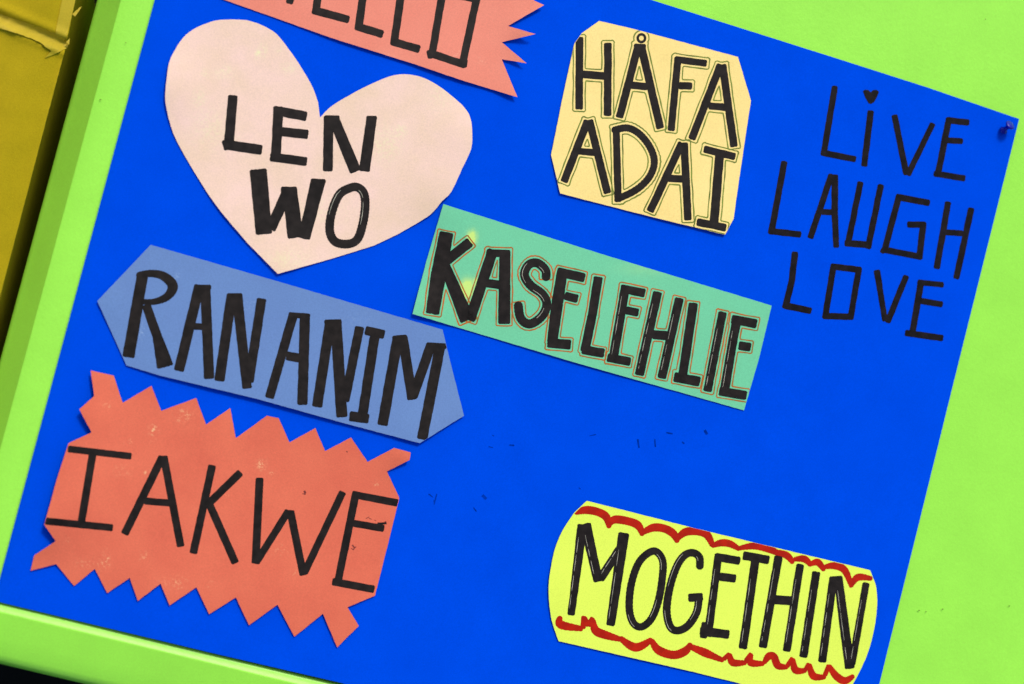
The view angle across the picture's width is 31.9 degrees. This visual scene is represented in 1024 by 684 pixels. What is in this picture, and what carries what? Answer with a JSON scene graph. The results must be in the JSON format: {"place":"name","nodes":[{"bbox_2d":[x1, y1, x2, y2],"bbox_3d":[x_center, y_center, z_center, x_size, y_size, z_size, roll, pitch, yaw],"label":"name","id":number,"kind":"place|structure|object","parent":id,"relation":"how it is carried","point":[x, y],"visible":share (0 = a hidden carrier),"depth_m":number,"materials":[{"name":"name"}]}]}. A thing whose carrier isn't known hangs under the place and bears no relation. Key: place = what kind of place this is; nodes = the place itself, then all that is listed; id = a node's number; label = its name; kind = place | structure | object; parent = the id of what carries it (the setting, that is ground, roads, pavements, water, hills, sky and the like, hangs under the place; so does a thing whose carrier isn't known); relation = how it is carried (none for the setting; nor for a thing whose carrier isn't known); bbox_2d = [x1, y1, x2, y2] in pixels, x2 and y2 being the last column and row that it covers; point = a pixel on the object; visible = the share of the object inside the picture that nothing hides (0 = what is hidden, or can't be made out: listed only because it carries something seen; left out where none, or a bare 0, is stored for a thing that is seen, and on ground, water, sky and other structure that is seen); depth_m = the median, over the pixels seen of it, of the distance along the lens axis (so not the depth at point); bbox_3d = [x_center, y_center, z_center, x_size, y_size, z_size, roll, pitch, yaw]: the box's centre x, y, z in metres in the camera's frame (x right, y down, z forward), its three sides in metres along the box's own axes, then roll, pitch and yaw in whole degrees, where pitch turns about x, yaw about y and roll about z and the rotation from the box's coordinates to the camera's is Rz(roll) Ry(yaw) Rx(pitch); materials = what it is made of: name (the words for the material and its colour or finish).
{"place":"outdoors","nodes":[
{"label":"outdoors","id":0,"kind":"place"},
{"bbox_2d":[0,0,96,683],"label":"ground","id":1,"kind":"structure","parent":0,"point":[10,675],"depth_m":1.88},
{"bbox_2d":[0,0,94,358],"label":"cardboard box","id":2,"kind":"object","parent":1,"relation":"on","point":[42,44],"visible":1,"depth_m":1.38,"materials":[{"name":"yellow cardboard"}]},
{"bbox_2d":[0,0,1023,683],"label":"display board","id":3,"kind":"object","parent":1,"relation":"on","point":[960,614],"visible":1,"depth_m":1.49,"materials":[{"name":"blue paper"}]},
{"bbox_2d":[0,0,1018,683],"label":"poster board","id":4,"kind":"object","parent":3,"relation":"on","point":[850,246],"visible":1,"depth_m":1.43,"materials":[{"name":"blue paper"}]},
{"bbox_2d":[31,371,410,646],"bbox_3d":[-0.220,0.131,1.371,0.258,0.008,0.161,15,86,-11],"label":"paper burst","id":5,"kind":"object","parent":4,"relation":"on","point":[260,518],"visible":1,"depth_m":1.37,"materials":[{"name":"paper"}]},
{"bbox_2d":[97,245,463,442],"bbox_3d":[-0.173,0.003,1.384,0.295,0.003,0.095,15,86,-11],"label":"paper arrow sign","id":6,"kind":"object","parent":4,"relation":"on","point":[179,316],"visible":1,"depth_m":1.38,"materials":[{"name":"blue paper"}]},
{"bbox_2d":[165,19,471,273],"bbox_3d":[-0.158,-0.141,1.388,0.242,0.005,0.183,15,86,-11],"label":"paper heart","id":7,"kind":"object","parent":4,"relation":"on","point":[289,177],"visible":1,"depth_m":1.39,"materials":[{"name":"pink paper"}]},
{"bbox_2d":[226,0,542,96],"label":"paper banner","id":8,"kind":"object","parent":4,"relation":"on","point":[463,40],"visible":1,"depth_m":1.41,"materials":[{"name":"paper"}]},
{"bbox_2d":[413,204,770,409],"bbox_3d":[0.068,-0.026,1.433,0.285,0.003,0.094,15,86,-11],"label":"paper strip","id":9,"kind":"object","parent":4,"relation":"on","point":[488,277],"visible":1,"depth_m":1.43,"materials":[{"name":"green paper"}]},
{"bbox_2d":[551,21,750,234],"bbox_3d":[0.116,-0.174,1.445,0.164,0.002,0.149,15,86,-11],"label":"paper card","id":10,"kind":"object","parent":4,"relation":"on","point":[651,125],"visible":1,"depth_m":1.45,"materials":[{"name":"yellow paper"}]},
{"bbox_2d":[549,501,876,683],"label":"paper label","id":11,"kind":"object","parent":4,"relation":"on","point":[657,591],"visible":1,"depth_m":1.45,"materials":[{"name":"yellow paper"}]},
{"bbox_2d":[1000,121,1013,133],"bbox_3d":[0.413,-0.178,1.505,0.008,0.018,0.008,36,48,-9],"label":"push pin","id":12,"kind":"object","parent":4,"relation":"attached to","point":[1009,125],"visible":1,"depth_m":1.50,"materials":[{"name":"blue plastic"}]}
]}

